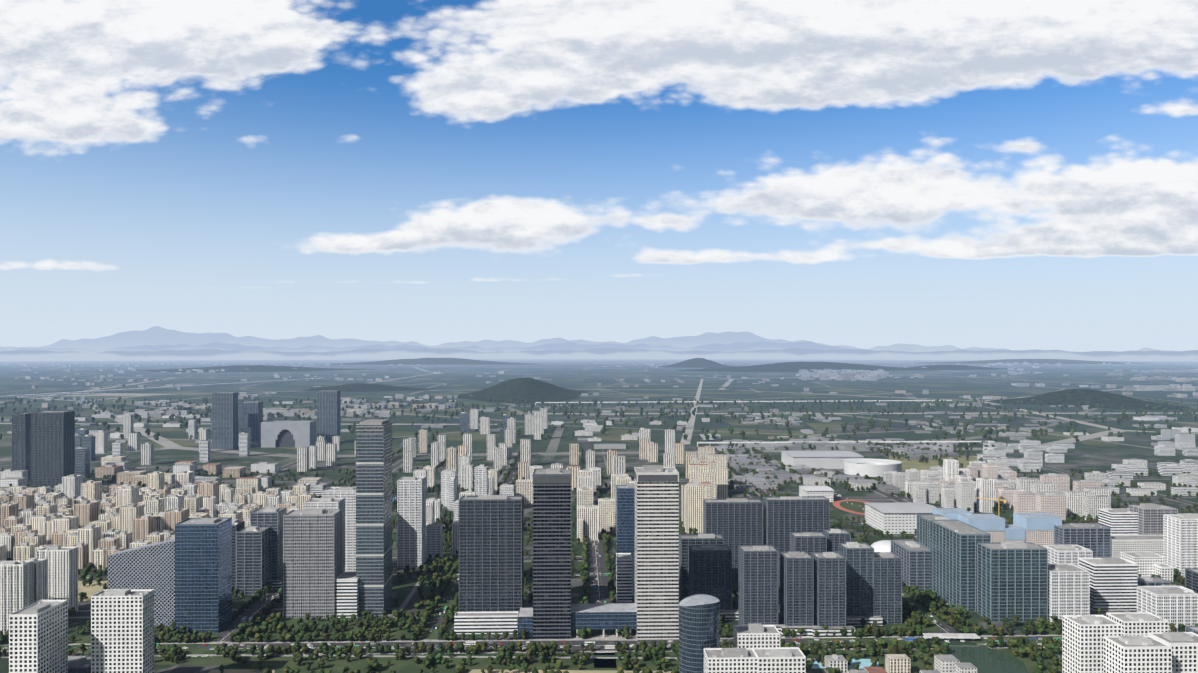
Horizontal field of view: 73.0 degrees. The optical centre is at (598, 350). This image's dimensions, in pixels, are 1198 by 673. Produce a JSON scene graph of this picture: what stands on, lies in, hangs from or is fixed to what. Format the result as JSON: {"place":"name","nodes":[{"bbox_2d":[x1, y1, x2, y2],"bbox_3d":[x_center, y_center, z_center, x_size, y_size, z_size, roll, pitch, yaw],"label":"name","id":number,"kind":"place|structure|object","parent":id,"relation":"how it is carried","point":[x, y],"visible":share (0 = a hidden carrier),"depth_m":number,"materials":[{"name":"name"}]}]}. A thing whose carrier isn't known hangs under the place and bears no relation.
{"place":"outdoors","nodes":[
{"label":"outdoors","id":0,"kind":"place"},
{"bbox_2d":[137,365,373,371],"bbox_3d":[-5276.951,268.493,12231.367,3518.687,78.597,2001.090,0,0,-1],"label":"hill","id":1,"kind":"structure","parent":0,"point":[250,368],"depth_m":11929.71,"materials":[{"name":"green plant"}]},
{"bbox_2d":[302,383,434,391],"bbox_3d":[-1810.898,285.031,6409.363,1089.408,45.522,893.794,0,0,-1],"label":"hill","id":2,"kind":"structure","parent":0,"point":[362,387],"depth_m":6205.99,"materials":[{"name":"green plant"}]},
{"bbox_2d":[78,580,670,672],"bbox_3d":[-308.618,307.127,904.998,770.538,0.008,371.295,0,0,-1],"label":"sand lots","id":3,"kind":"structure","parent":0,"point":[93,588],"depth_m":775.99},
{"bbox_2d":[317,358,532,364],"bbox_3d":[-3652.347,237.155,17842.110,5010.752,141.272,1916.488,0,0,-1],"label":"hill","id":4,"kind":"structure","parent":0,"point":[441,361],"depth_m":17354.73,"materials":[{"name":"green plant"}]},
{"bbox_2d":[219,652,814,657],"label":"road","id":5,"kind":"structure","parent":0,"point":[496,654],"depth_m":814.18,"materials":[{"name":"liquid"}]},
{"bbox_2d":[452,377,587,403],"bbox_3d":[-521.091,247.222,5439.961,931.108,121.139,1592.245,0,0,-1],"label":"hill","id":6,"kind":"structure","parent":0,"point":[530,390],"depth_m":5151.63,"materials":[{"name":"green plant"}]},
{"bbox_2d":[0,341,1157,351],"bbox_3d":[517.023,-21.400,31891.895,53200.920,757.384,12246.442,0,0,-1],"label":"mountains","id":7,"kind":"structure","parent":0,"point":[741,346],"depth_m":36894.32,"materials":[{"name":"grey stone"}]},
{"bbox_2d":[0,326,1165,351],"bbox_3d":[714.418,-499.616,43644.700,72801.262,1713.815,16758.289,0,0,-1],"label":"mountains","id":8,"kind":"structure","parent":0,"point":[155,335],"depth_m":48696.95,"materials":[{"name":"grey stone"}]},
{"bbox_2d":[0,436,1169,672],"bbox_3d":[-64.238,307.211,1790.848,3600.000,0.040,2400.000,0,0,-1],"label":"roads","id":9,"kind":"structure","parent":0,"point":[598,568],"depth_m":933.56,"materials":[{"name":"grey asphalt"}]},
{"bbox_2d":[86,502,947,656],"bbox_3d":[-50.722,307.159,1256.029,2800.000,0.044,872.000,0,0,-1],"label":"road markings","id":10,"kind":"object","parent":9,"relation":"on","point":[525,643],"visible":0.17,"depth_m":847.53,"materials":[{"name":"white paint"}]},
{"bbox_2d":[0,359,1197,672],"bbox_3d":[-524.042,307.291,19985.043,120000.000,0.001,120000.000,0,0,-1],"label":"ground","id":11,"kind":"structure","parent":0,"point":[174,445],"depth_m":4049.90,"materials":[{"name":"green plant"}]},
{"bbox_2d":[0,378,324,398],"bbox_3d":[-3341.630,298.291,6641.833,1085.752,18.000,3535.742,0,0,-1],"label":"viaduct","id":12,"kind":"object","parent":11,"relation":"on","point":[46,394],"visible":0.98,"depth_m":6157.37,"materials":[{"name":"grey concrete"}]},
{"bbox_2d":[244,612,814,659],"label":"plazas","id":13,"kind":"object","parent":11,"relation":"on","point":[608,634],"visible":0.27,"depth_m":856.19,"materials":[{"name":"grey concrete"}]},
{"bbox_2d":[0,635,1061,657],"bbox_3d":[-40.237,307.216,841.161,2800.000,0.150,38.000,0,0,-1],"label":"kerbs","id":14,"kind":"structure","parent":11,"relation":"on","point":[511,640],"depth_m":850.32,"materials":[{"name":"grey concrete"}]},
{"bbox_2d":[1,521,1061,672],"bbox_3d":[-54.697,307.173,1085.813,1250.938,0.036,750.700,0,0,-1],"label":"lawns","id":15,"kind":"structure","parent":11,"relation":"on","point":[399,665],"depth_m":816.93,"materials":[{"name":"green plant"}]},
{"bbox_2d":[1,459,1092,653],"bbox_3d":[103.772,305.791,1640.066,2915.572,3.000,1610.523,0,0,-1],"label":"traffic","id":16,"kind":"object","parent":11,"relation":"on","point":[310,645],"visible":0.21,"depth_m":854.08,"materials":[{"name":"white metal"}]},
{"bbox_2d":[0,379,1181,443],"bbox_3d":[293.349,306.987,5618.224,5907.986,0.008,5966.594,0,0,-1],"label":"highways","id":17,"kind":"structure","parent":11,"relation":"on","point":[691,422],"depth_m":3918.32,"materials":[{"name":"grey asphalt"}]},
{"bbox_2d":[0,362,1197,672],"bbox_3d":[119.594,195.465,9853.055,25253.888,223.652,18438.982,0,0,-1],"label":"buildings","id":18,"kind":"structure","parent":11,"relation":"on","point":[192,548],"depth_m":983.82,"materials":[{"name":"grey concrete"}]},
{"bbox_2d":[0,397,1197,672],"bbox_3d":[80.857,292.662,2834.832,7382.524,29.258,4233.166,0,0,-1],"label":"trees","id":19,"kind":"object","parent":11,"relation":"on","point":[914,617],"visible":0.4,"depth_m":931.31,"materials":[{"name":"green plant"}]},
{"bbox_2d":[535,400,951,404],"bbox_3d":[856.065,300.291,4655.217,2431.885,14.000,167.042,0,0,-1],"label":"viaduct","id":20,"kind":"object","parent":11,"relation":"on","point":[746,401],"visible":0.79,"depth_m":4645.30,"materials":[{"name":"grey concrete"}]},
{"bbox_2d":[781,452,862,468],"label":"expo hall walls","id":21,"kind":"structure","parent":11,"relation":"on","point":[823,462],"depth_m":2090.27,"materials":[{"name":"white metal"}]},
{"bbox_2d":[781,451,863,456],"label":"roof","id":22,"kind":"structure","parent":21,"relation":"on","point":[821,454],"depth_m":2125.60,"materials":[{"name":"white metal"}]},
{"bbox_2d":[697,441,985,446],"bbox_3d":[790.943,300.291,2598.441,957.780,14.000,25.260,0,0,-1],"label":"viaduct","id":23,"kind":"object","parent":11,"relation":"on","point":[841,441],"visible":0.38,"depth_m":2597.05,"materials":[{"name":"grey concrete"}]},
{"bbox_2d":[812,659,879,668],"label":"pool","id":24,"kind":"structure","parent":11,"relation":"in","point":[862,663],"depth_m":790.64,"materials":[{"name":"blue liquid"}]},
{"bbox_2d":[843,458,901,476],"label":"stadium","id":25,"kind":"object","parent":11,"relation":"on","point":[870,467],"visible":0.92,"depth_m":1979.66},
{"bbox_2d":[871,540,890,551],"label":"sports dome","id":26,"kind":"structure","parent":11,"relation":"on","point":[882,546],"depth_m":1206.55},
{"bbox_2d":[865,504,932,533],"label":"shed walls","id":27,"kind":"structure","parent":11,"relation":"on","point":[895,523],"depth_m":1354.45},
{"bbox_2d":[865,502,935,512],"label":"shed roof","id":28,"kind":"structure","parent":27,"relation":"on","point":[907,507],"depth_m":1388.86,"materials":[{"name":"white metal"}]},
{"bbox_2d":[923,633,979,640],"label":"river bridge","id":29,"kind":"structure","parent":11,"relation":"on","point":[972,636],"depth_m":857.42,"materials":[{"name":"white concrete"}]},
{"bbox_2d":[0,348,1197,361],"bbox_3d":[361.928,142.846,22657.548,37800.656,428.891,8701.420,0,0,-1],"label":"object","id":30,"kind":"structure","parent":0,"point":[594,353],"depth_m":25270.20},
{"bbox_2d":[0,0,1197,351],"label":"sky","id":31,"kind":"structure","parent":0,"point":[862,174],"materials":[{"name":"blue"}]},
{"bbox_2d":[659,358,735,367],"bbox_3d":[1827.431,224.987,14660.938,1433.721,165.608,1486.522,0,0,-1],"label":"hill","id":32,"kind":"structure","parent":0,"point":[697,363],"depth_m":14437.45,"materials":[{"name":"green plant"}]},
{"bbox_2d":[676,361,938,371],"bbox_3d":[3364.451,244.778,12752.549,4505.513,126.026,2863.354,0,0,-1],"label":"hill","id":33,"kind":"structure","parent":0,"point":[788,367],"depth_m":12207.61,"materials":[{"name":"green plant"}]},
{"bbox_2d":[799,487,832,501],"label":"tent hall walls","id":34,"kind":"structure","parent":0,"point":[826,494],"depth_m":1636.38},
{"bbox_2d":[799,486,833,490],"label":"roof","id":35,"kind":"structure","parent":34,"relation":"on","point":[817,488],"depth_m":1652.82,"materials":[{"name":"white metal"}]},
{"bbox_2d":[832,499,870,514],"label":"running track","id":36,"kind":"structure","parent":0,"point":[836,504],"depth_m":1599.30,"materials":[{"name":"red rubber"}]},
{"bbox_2d":[840,501,864,512],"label":"track infield","id":37,"kind":"object","parent":36,"relation":"on","point":[854,506],"visible":0.56,"depth_m":1594.08,"materials":[{"name":"green plant"}]},
{"bbox_2d":[889,456,977,470],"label":"open field","id":38,"kind":"structure","parent":0,"point":[915,464],"depth_m":2211.55,"materials":[{"name":"green plant"}]},
{"bbox_2d":[907,365,1007,369],"bbox_3d":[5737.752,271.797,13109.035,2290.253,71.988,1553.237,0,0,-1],"label":"hill","id":39,"kind":"structure","parent":0,"point":[952,367],"depth_m":12888.00,"materials":[{"name":"green plant"}]},
{"bbox_2d":[975,497,1005,502],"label":"crane jib","id":40,"kind":"object","parent":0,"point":[992,499],"visible":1,"depth_m":1185.53,"materials":[{"name":"yellow metal"}]},
{"bbox_2d":[920,630,1061,672],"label":"water","id":41,"kind":"structure","parent":0,"point":[982,659],"depth_m":808.70,"materials":[{"name":"green liquid"}]},
{"bbox_2d":[923,359,1140,363],"bbox_3d":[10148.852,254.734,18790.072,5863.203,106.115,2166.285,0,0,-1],"label":"hill","id":42,"kind":"structure","parent":0,"point":[1040,361],"depth_m":18478.56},
{"bbox_2d":[989,389,1190,409],"bbox_3d":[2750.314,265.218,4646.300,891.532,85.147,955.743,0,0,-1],"label":"hill","id":43,"kind":"structure","parent":0,"point":[1075,397],"depth_m":4520.63,"materials":[{"name":"green plant"}]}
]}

